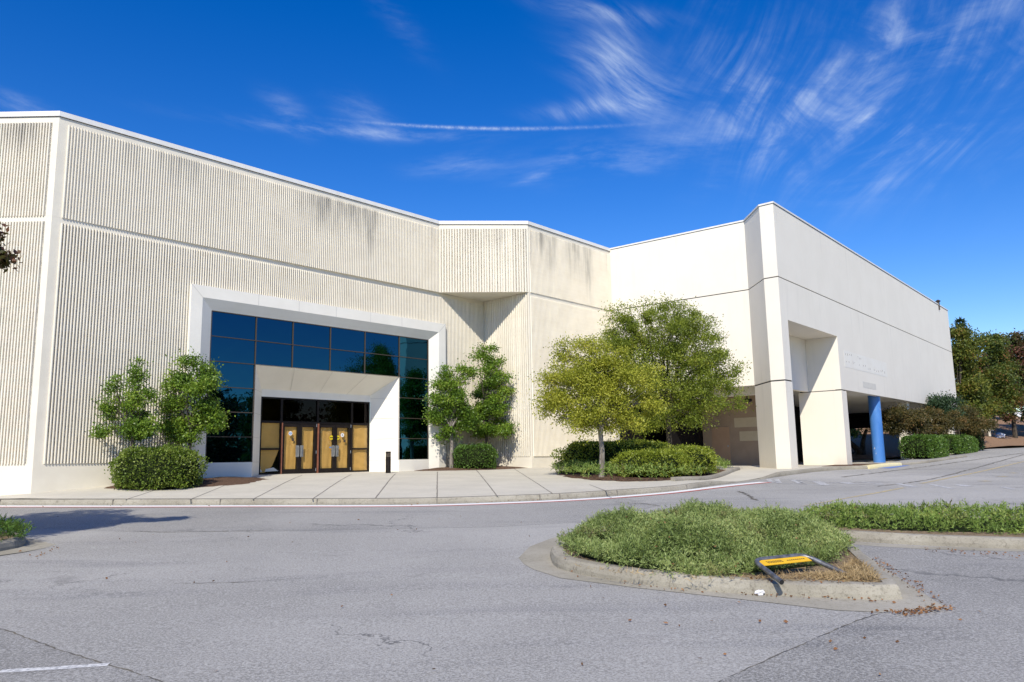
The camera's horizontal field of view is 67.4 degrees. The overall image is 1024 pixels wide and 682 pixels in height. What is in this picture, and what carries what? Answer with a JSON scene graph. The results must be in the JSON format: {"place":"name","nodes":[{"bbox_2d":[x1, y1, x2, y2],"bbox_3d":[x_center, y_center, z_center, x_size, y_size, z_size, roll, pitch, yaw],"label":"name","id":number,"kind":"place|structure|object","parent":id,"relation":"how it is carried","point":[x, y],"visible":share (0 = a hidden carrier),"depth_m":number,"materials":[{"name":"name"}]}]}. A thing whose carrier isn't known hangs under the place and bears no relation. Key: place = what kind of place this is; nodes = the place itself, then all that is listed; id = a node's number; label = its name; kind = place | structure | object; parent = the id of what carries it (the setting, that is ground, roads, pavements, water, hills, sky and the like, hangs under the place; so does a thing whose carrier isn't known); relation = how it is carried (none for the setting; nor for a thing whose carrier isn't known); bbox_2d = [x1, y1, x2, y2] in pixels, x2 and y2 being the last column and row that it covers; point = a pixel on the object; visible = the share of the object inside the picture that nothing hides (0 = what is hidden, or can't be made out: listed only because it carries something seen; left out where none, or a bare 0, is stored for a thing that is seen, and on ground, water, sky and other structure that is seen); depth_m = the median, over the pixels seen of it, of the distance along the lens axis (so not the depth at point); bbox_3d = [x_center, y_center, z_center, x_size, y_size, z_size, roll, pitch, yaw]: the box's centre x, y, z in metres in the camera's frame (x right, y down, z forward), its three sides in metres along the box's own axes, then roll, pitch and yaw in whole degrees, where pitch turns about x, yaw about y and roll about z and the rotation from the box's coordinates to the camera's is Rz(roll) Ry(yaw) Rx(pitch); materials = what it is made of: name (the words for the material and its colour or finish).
{"place":"outdoors","nodes":[
{"label":"outdoors","id":0,"kind":"place"},
{"bbox_2d":[0,496,654,531],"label":"lane paving","id":1,"kind":"structure","parent":0,"point":[173,519],"depth_m":17.06,"materials":[{"name":"grey asphalt"}]},
{"bbox_2d":[0,482,764,506],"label":"white line","id":2,"kind":"object","parent":1,"relation":"on","point":[375,505],"visible":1,"depth_m":20.29,"materials":[{"name":"paint"}]},
{"bbox_2d":[260,482,769,506],"bbox_3d":[-7.385,4.428,21.331,32.811,0.203,5.710,0,-9,-5],"label":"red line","id":3,"kind":"object","parent":1,"relation":"on","point":[478,504],"visible":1,"depth_m":19.53,"materials":[{"name":"paint"}]},
{"bbox_2d":[0,463,832,498],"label":"sidewalk","id":4,"kind":"structure","parent":0,"point":[421,484],"depth_m":23.54,"materials":[{"name":"concrete"}]},
{"bbox_2d":[105,477,266,489],"bbox_3d":[-10.080,4.611,24.896,2.931,0.333,5.595,-8,-11,40],"label":"mulch bed","id":5,"kind":"object","parent":4,"relation":"on","point":[216,481],"visible":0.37,"depth_m":24.80,"materials":[{"name":"brown soil"}]},
{"bbox_2d":[85,355,167,452],"bbox_3d":[-11.932,2.568,23.880,2.592,4.313,1.652,-1,-9,0],"label":"evergreen tree","id":6,"kind":"object","parent":5,"relation":"on","point":[138,425],"visible":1,"depth_m":23.71,"materials":[{"name":"green plant"}]},
{"bbox_2d":[104,442,211,490],"bbox_3d":[-10.917,3.880,23.702,2.906,1.523,2.350,-1,-9,0],"label":"round hedge","id":7,"kind":"object","parent":5,"relation":"on","point":[164,466],"visible":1,"depth_m":22.98,"materials":[{"name":"green plant"}]},
{"bbox_2d":[151,346,235,449],"bbox_3d":[-10.622,2.511,25.376,2.746,4.672,2.042,-5,-10,26],"label":"evergreen tree","id":8,"kind":"object","parent":5,"relation":"on","point":[187,427],"visible":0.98,"depth_m":25.18,"materials":[{"name":"green plant"}]},
{"bbox_2d":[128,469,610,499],"bbox_3d":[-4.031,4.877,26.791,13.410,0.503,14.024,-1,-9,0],"label":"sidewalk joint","id":9,"kind":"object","parent":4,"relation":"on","point":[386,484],"visible":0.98,"depth_m":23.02,"materials":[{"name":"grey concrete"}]},
{"bbox_2d":[386,451,390,472],"bbox_3d":[-5.012,4.934,31.094,0.210,0.912,0.210,-1,-9,0],"label":"bollard light","id":10,"kind":"object","parent":4,"relation":"on","point":[388,464],"visible":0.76,"depth_m":31.02,"materials":[{"name":"brown metal"}]},
{"bbox_2d":[416,466,524,470],"bbox_3d":[-1.694,5.643,34.010,3.303,0.188,5.072,-8,-11,40],"label":"mulch bed","id":11,"kind":"object","parent":4,"relation":"on","point":[457,468],"visible":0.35,"depth_m":33.20,"materials":[{"name":"brown soil"}]},
{"bbox_2d":[418,360,484,467],"bbox_3d":[-2.687,3.298,33.838,2.839,4.981,2.507,-8,-11,39],"label":"evergreen tree","id":12,"kind":"object","parent":11,"relation":"on","point":[465,416],"visible":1,"depth_m":33.66,"materials":[{"name":"green plant"}]},
{"bbox_2d":[451,441,499,469],"bbox_3d":[-1.659,5.041,33.847,2.260,1.298,1.990,-1,-9,0],"label":"round hedge","id":13,"kind":"object","parent":11,"relation":"on","point":[481,455],"visible":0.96,"depth_m":33.17,"materials":[{"name":"green plant"}]},
{"bbox_2d":[454,342,519,443],"bbox_3d":[-1.332,3.011,35.374,3.392,5.926,2.360,-1,-9,0],"label":"evergreen tree","id":14,"kind":"object","parent":11,"relation":"on","point":[491,406],"visible":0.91,"depth_m":35.18,"materials":[{"name":"green plant"}]},
{"bbox_2d":[556,469,724,481],"bbox_3d":[4.725,5.210,30.119,6.614,0.364,10.887,-5,-10,26],"label":"plaza bed","id":15,"kind":"object","parent":4,"relation":"on","point":[606,477],"visible":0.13,"depth_m":26.79,"materials":[{"name":"brown soil"}]},
{"bbox_2d":[527,331,675,476],"bbox_3d":[3.093,2.224,27.040,5.449,5.430,3.504,-1,-9,0],"label":"plaza tree","id":16,"kind":"object","parent":15,"relation":"on","point":[590,384],"visible":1,"depth_m":26.84,"materials":[{"name":"green plant"}]},
{"bbox_2d":[550,437,672,473],"bbox_3d":[4.117,4.552,30.245,5.144,1.530,2.342,0,-9,-9],"label":"long hedge","id":17,"kind":"object","parent":15,"relation":"on","point":[586,451],"visible":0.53,"depth_m":29.52,"materials":[{"name":"green plant"}]},
{"bbox_2d":[550,457,732,479],"bbox_3d":[4.848,4.893,30.271,6.726,0.883,10.771,-6,-10,32],"label":"juniper skirt","id":18,"kind":"object","parent":15,"relation":"on","point":[587,465],"visible":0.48,"depth_m":26.61,"materials":[{"name":"green plant"}]},
{"bbox_2d":[609,446,693,477],"bbox_3d":[5.005,4.305,27.330,3.416,1.194,2.495,5,-11,-36],"label":"dome hedge","id":19,"kind":"object","parent":15,"relation":"on","point":[647,456],"visible":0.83,"depth_m":26.57,"materials":[{"name":"green plant"}]},
{"bbox_2d":[592,290,753,447],"bbox_3d":[6.785,1.692,31.952,6.814,7.658,4.920,4,-10,-28],"label":"plaza tree","id":20,"kind":"object","parent":15,"relation":"on","point":[690,388],"visible":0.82,"depth_m":31.50,"materials":[{"name":"green plant"}]},
{"bbox_2d":[663,442,719,473],"bbox_3d":[6.564,4.450,29.026,2.685,1.261,2.540,-1,-9,0],"label":"dome hedge","id":21,"kind":"object","parent":15,"relation":"on","point":[705,455],"visible":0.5,"depth_m":28.44,"materials":[{"name":"green plant"}]},
{"bbox_2d":[0,446,1023,681],"bbox_3d":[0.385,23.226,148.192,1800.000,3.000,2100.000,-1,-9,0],"label":"asphalt road","id":22,"kind":"structure","parent":0,"point":[480,604],"depth_m":7.95,"materials":[{"name":"grey asphalt"}]},
{"bbox_2d":[0,530,25,550],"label":"island kerb","id":23,"kind":"structure","parent":22,"relation":"on","point":[11,543],"depth_m":12.67,"materials":[{"name":"concrete"}]},
{"bbox_2d":[0,534,12,539],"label":"island bed","id":24,"kind":"object","parent":23,"relation":"in","point":[4,537],"visible":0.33,"depth_m":13.14,"materials":[{"name":"soil"}]},
{"bbox_2d":[0,222,22,272],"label":"parking lot tree","id":25,"kind":"object","parent":24,"relation":"on","point":[6,258],"visible":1,"depth_m":12.68,"materials":[{"name":"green plant"}]},
{"bbox_2d":[0,513,35,541],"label":"island juniper","id":26,"kind":"object","parent":24,"relation":"on","point":[14,526],"visible":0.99,"depth_m":12.99,"materials":[{"name":"green plant"}]},
{"bbox_2d":[0,538,55,554],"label":"gutter pan","id":27,"kind":"object","parent":22,"relation":"on","point":[31,544],"visible":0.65,"depth_m":12.86,"materials":[{"name":"concrete"}]},
{"bbox_2d":[0,629,160,681],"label":"stall paving","id":28,"kind":"structure","parent":22,"relation":"on","point":[17,651],"depth_m":6.00,"materials":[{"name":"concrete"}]},
{"bbox_2d":[0,663,108,672],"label":"stall line","id":29,"kind":"object","parent":28,"relation":"on","point":[52,668],"visible":1,"depth_m":5.93,"materials":[{"name":"paint"}]},
{"bbox_2d":[0,465,867,504],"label":"kerb","id":30,"kind":"structure","parent":22,"relation":"on","point":[375,501],"depth_m":20.66,"materials":[{"name":"concrete"}]},
{"bbox_2d":[0,485,686,504],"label":"kerb joint","id":31,"kind":"object","parent":30,"relation":"on","point":[436,498],"visible":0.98,"depth_m":20.45,"materials":[{"name":"grey concrete"}]},
{"bbox_2d":[0,111,955,498],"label":"department store","id":32,"kind":"structure","parent":22,"relation":"on","point":[334,331],"depth_m":31.98,"materials":[{"name":"paint"}]},
{"bbox_2d":[282,424,299,471],"bbox_3d":[-8.765,4.271,30.382,0.172,1.978,0.780,-9,-12,41],"label":"door","id":33,"kind":"structure","parent":32,"relation":"in","point":[290,451],"depth_m":30.46,"materials":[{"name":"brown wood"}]},
{"bbox_2d":[299,424,316,471],"bbox_3d":[-8.234,4.341,30.969,0.170,1.998,0.789,-9,-11,41],"label":"door","id":34,"kind":"structure","parent":32,"relation":"in","point":[307,443],"depth_m":31.02,"materials":[{"name":"brown wood"}]},
{"bbox_2d":[205,310,428,462],"bbox_3d":[-7.212,2.086,30.725,0.050,5.378,10.312,-9,-12,41],"label":"window","id":35,"kind":"structure","parent":32,"relation":"in","point":[240,342],"depth_m":29.83,"materials":[{"name":"blue glass"}]},
{"bbox_2d":[318,424,334,470],"bbox_3d":[-7.642,4.440,31.620,0.172,1.978,0.800,-9,-12,41],"label":"door","id":36,"kind":"structure","parent":32,"relation":"in","point":[326,432],"depth_m":31.71,"materials":[{"name":"brown wood"}]},
{"bbox_2d":[334,425,350,470],"bbox_3d":[-7.102,4.522,32.216,0.171,1.978,0.797,-9,-12,41],"label":"door","id":37,"kind":"structure","parent":32,"relation":"in","point":[340,464],"depth_m":32.28,"materials":[{"name":"brown wood"}]},
{"bbox_2d":[711,425,731,464],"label":"service door","id":38,"kind":"structure","parent":32,"relation":"in","point":[720,436],"depth_m":41.29,"materials":[{"name":"beige metal"}]},
{"bbox_2d":[19,498,980,674],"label":"fallen leaves","id":39,"kind":"object","parent":22,"relation":"on","point":[834,648],"visible":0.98,"depth_m":7.21,"materials":[{"name":"brown plant"}]},
{"bbox_2d":[3,453,1023,681],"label":"asphalt crack","id":40,"kind":"object","parent":22,"relation":"on","point":[621,502],"visible":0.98,"depth_m":6.91,"materials":[{"name":"black asphalt"}]},
{"bbox_2d":[671,467,739,484],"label":"bed kerb","id":41,"kind":"structure","parent":22,"relation":"on","point":[718,475],"depth_m":26.73,"materials":[{"name":"concrete"}]},
{"bbox_2d":[519,533,945,611],"bbox_3d":[2.510,2.952,10.292,5.582,0.190,4.669,-5,-10,26],"label":"gutter pan","id":42,"kind":"object","parent":22,"relation":"on","point":[537,557],"visible":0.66,"depth_m":8.11,"materials":[{"name":"concrete"}]},
{"bbox_2d":[755,590,764,594],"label":"litter","id":43,"kind":"object","parent":42,"relation":"on","point":[760,592],"visible":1,"depth_m":8.10,"materials":[{"name":"white paper"}]},
{"bbox_2d":[550,513,1014,550],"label":"island back kerb","id":44,"kind":"structure","parent":22,"relation":"on","point":[559,544],"depth_m":11.20,"materials":[{"name":"concrete"}]},
{"bbox_2d":[550,530,1023,599],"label":"island kerb","id":45,"kind":"structure","parent":22,"relation":"on","point":[886,589],"depth_m":8.76,"materials":[{"name":"concrete"}]},
{"bbox_2d":[563,514,1023,582],"bbox_3d":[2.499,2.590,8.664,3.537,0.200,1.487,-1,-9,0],"label":"dry grass","id":46,"kind":"structure","parent":45,"relation":"on","point":[864,573],"depth_m":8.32,"materials":[{"name":"plant"}]},
{"bbox_2d":[570,529,831,572],"bbox_3d":[2.798,2.886,11.157,3.984,0.289,5.302,-1,-9,0],"label":"juniper thatch","id":47,"kind":"object","parent":46,"relation":"on","point":[648,564],"visible":0.07,"depth_m":9.49,"materials":[{"name":"plant"}]},
{"bbox_2d":[555,497,858,580],"bbox_3d":[2.815,2.731,11.179,4.422,0.807,5.738,-1,-9,0],"label":"island juniper","id":48,"kind":"object","parent":46,"relation":"on","point":[635,526],"visible":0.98,"depth_m":9.87,"materials":[{"name":"green plant"}]},
{"bbox_2d":[754,553,845,584],"bbox_3d":[3.114,2.489,8.440,1.032,0.228,0.571,3,-10,-26],"label":"fallen barrier","id":49,"kind":"object","parent":46,"relation":"on","point":[761,563],"visible":0.99,"depth_m":8.55,"materials":[{"name":"yellow metal"}]},
{"bbox_2d":[795,498,1023,535],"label":"island juniper","id":50,"kind":"object","parent":46,"relation":"on","point":[877,511],"visible":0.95,"depth_m":12.49,"materials":[{"name":"green plant"}]},
{"bbox_2d":[815,516,1023,531],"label":"juniper thatch","id":51,"kind":"object","parent":46,"relation":"on","point":[962,529],"visible":0.2,"depth_m":12.33,"materials":[{"name":"green plant"}]},
{"bbox_2d":[827,463,879,465],"bbox_3d":[17.179,6.130,37.180,3.011,0.295,7.529,-6,-10,29],"label":"wing bed","id":52,"kind":"object","parent":22,"relation":"on","point":[854,464],"visible":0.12,"depth_m":37.06,"materials":[{"name":"beige concrete"}]},
{"bbox_2d":[721,545,1023,681],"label":"stall paving","id":53,"kind":"structure","parent":22,"relation":"on","point":[985,644],"depth_m":6.44,"materials":[{"name":"grey asphalt"}]},
{"bbox_2d":[35,506,1021,615],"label":"fallen leaves","id":54,"kind":"object","parent":53,"relation":"on","point":[924,609],"visible":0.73,"depth_m":8.07,"materials":[{"name":"brown plant"}]},
{"bbox_2d":[862,463,901,468],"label":"yellow kerb","id":55,"kind":"structure","parent":22,"relation":"on","point":[872,466],"depth_m":34.31,"materials":[{"name":"paint"}]},
{"bbox_2d":[767,479,1012,488],"bbox_3d":[11.202,4.475,24.063,2.408,0.192,7.957,7,-12,-43],"label":"faded marking","id":56,"kind":"object","parent":22,"relation":"on","point":[796,481],"visible":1,"depth_m":24.66,"materials":[{"name":"white paint"}]},
{"bbox_2d":[882,465,909,467],"bbox_3d":[17.017,5.698,34.799,1.135,0.083,3.170,-9,-11,41],"label":"blue marking","id":57,"kind":"object","parent":22,"relation":"on","point":[895,466],"visible":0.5,"depth_m":34.70,"materials":[{"name":"paint"}]},
{"bbox_2d":[881,403,942,458],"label":"crape myrtle","id":58,"kind":"object","parent":22,"relation":"on","point":[900,419],"visible":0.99,"depth_m":46.08,"materials":[{"name":"brown plant"}]},
{"bbox_2d":[803,461,1023,505],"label":"yellow line","id":59,"kind":"object","parent":22,"relation":"on","point":[923,482],"visible":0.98,"depth_m":24.80,"materials":[{"name":"paint"}]},
{"bbox_2d":[898,433,949,458],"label":"wing hedge","id":60,"kind":"object","parent":22,"relation":"on","point":[918,446],"visible":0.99,"depth_m":42.79,"materials":[{"name":"green plant"}]},
{"bbox_2d":[902,455,966,464],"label":"curb","id":61,"kind":"structure","parent":22,"relation":"on","point":[930,461],"depth_m":38.78,"materials":[{"name":"concrete"}]},
{"bbox_2d":[854,542,1023,551],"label":"gutter strip","id":62,"kind":"object","parent":22,"relation":"on","point":[935,547],"visible":0.82,"depth_m":11.12,"materials":[{"name":"concrete"}]},
{"bbox_2d":[915,405,970,434],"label":"crape myrtle","id":63,"kind":"object","parent":22,"relation":"on","point":[949,420],"visible":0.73,"depth_m":49.35,"materials":[{"name":"brown plant"}]},
{"bbox_2d":[918,390,973,418],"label":"crape myrtle","id":64,"kind":"object","parent":22,"relation":"on","point":[943,403],"visible":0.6,"depth_m":51.49,"materials":[{"name":"green plant"}]},
{"bbox_2d":[955,428,985,450],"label":"dark shrub","id":65,"kind":"object","parent":22,"relation":"on","point":[979,436],"visible":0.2,"depth_m":54.96,"materials":[{"name":"green plant"}]},
{"bbox_2d":[954,403,998,439],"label":"crape myrtle","id":66,"kind":"object","parent":22,"relation":"on","point":[981,424],"visible":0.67,"depth_m":54.26,"materials":[{"name":"brown plant"}]},
{"bbox_2d":[0,0,1023,453],"label":"sky","id":67,"kind":"structure","parent":0,"point":[894,129],"materials":[{"name":"blue"}]},
{"bbox_2d":[620,411,1023,458],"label":"leafy bank","id":68,"kind":"structure","parent":0,"point":[891,445],"depth_m":67.75,"materials":[{"name":"brown plant"}]},
{"bbox_2d":[850,428,862,440],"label":"understory tree","id":69,"kind":"object","parent":68,"relation":"on","point":[855,433],"visible":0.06,"depth_m":67.00,"materials":[{"name":"green plant"}]},
{"bbox_2d":[850,429,867,454],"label":"leaning tree","id":70,"kind":"object","parent":68,"relation":"on","point":[860,450],"visible":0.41,"depth_m":62.26,"materials":[{"name":"black plant"}]},
{"bbox_2d":[941,433,979,453],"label":"wing hedge","id":71,"kind":"object","parent":68,"relation":"on","point":[962,444],"visible":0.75,"depth_m":49.13,"materials":[{"name":"green plant"}]},
{"bbox_2d":[951,317,977,382],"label":"pine tree","id":72,"kind":"object","parent":68,"relation":"on","point":[960,320],"visible":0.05,"depth_m":72.81,"materials":[{"name":"green plant"}]},
{"bbox_2d":[949,323,1014,432],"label":"autumn tree","id":73,"kind":"object","parent":68,"relation":"on","point":[969,383],"visible":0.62,"depth_m":61.55,"materials":[{"name":"green plant"}]},
{"bbox_2d":[955,330,1023,436],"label":"autumn tree","id":74,"kind":"object","parent":68,"relation":"on","point":[1001,372],"visible":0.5,"depth_m":67.73,"materials":[{"name":"green plant"}]},
{"bbox_2d":[975,346,1010,419],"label":"autumn tree","id":75,"kind":"object","parent":68,"relation":"on","point":[991,368],"depth_m":91.44,"materials":[{"name":"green plant"}]},
{"bbox_2d":[995,432,1004,437],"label":"litter","id":76,"kind":"object","parent":68,"relation":"on","point":[999,435],"visible":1,"depth_m":68.59,"materials":[{"name":"white"}]},
{"bbox_2d":[986,328,1023,437],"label":"autumn tree","id":77,"kind":"object","parent":68,"relation":"on","point":[1018,342],"visible":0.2,"depth_m":73.53,"materials":[{"name":"brown plant"}]},
{"bbox_2d":[1017,377,1023,425],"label":"autumn tree","id":78,"kind":"object","parent":68,"relation":"on","point":[1021,418],"visible":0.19,"depth_m":76.63,"materials":[{"name":"plant"}]},
{"bbox_2d":[798,459,900,465],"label":"undercroft floor","id":79,"kind":"structure","parent":0,"point":[859,461],"depth_m":49.59,"materials":[{"name":"concrete"}]}
]}

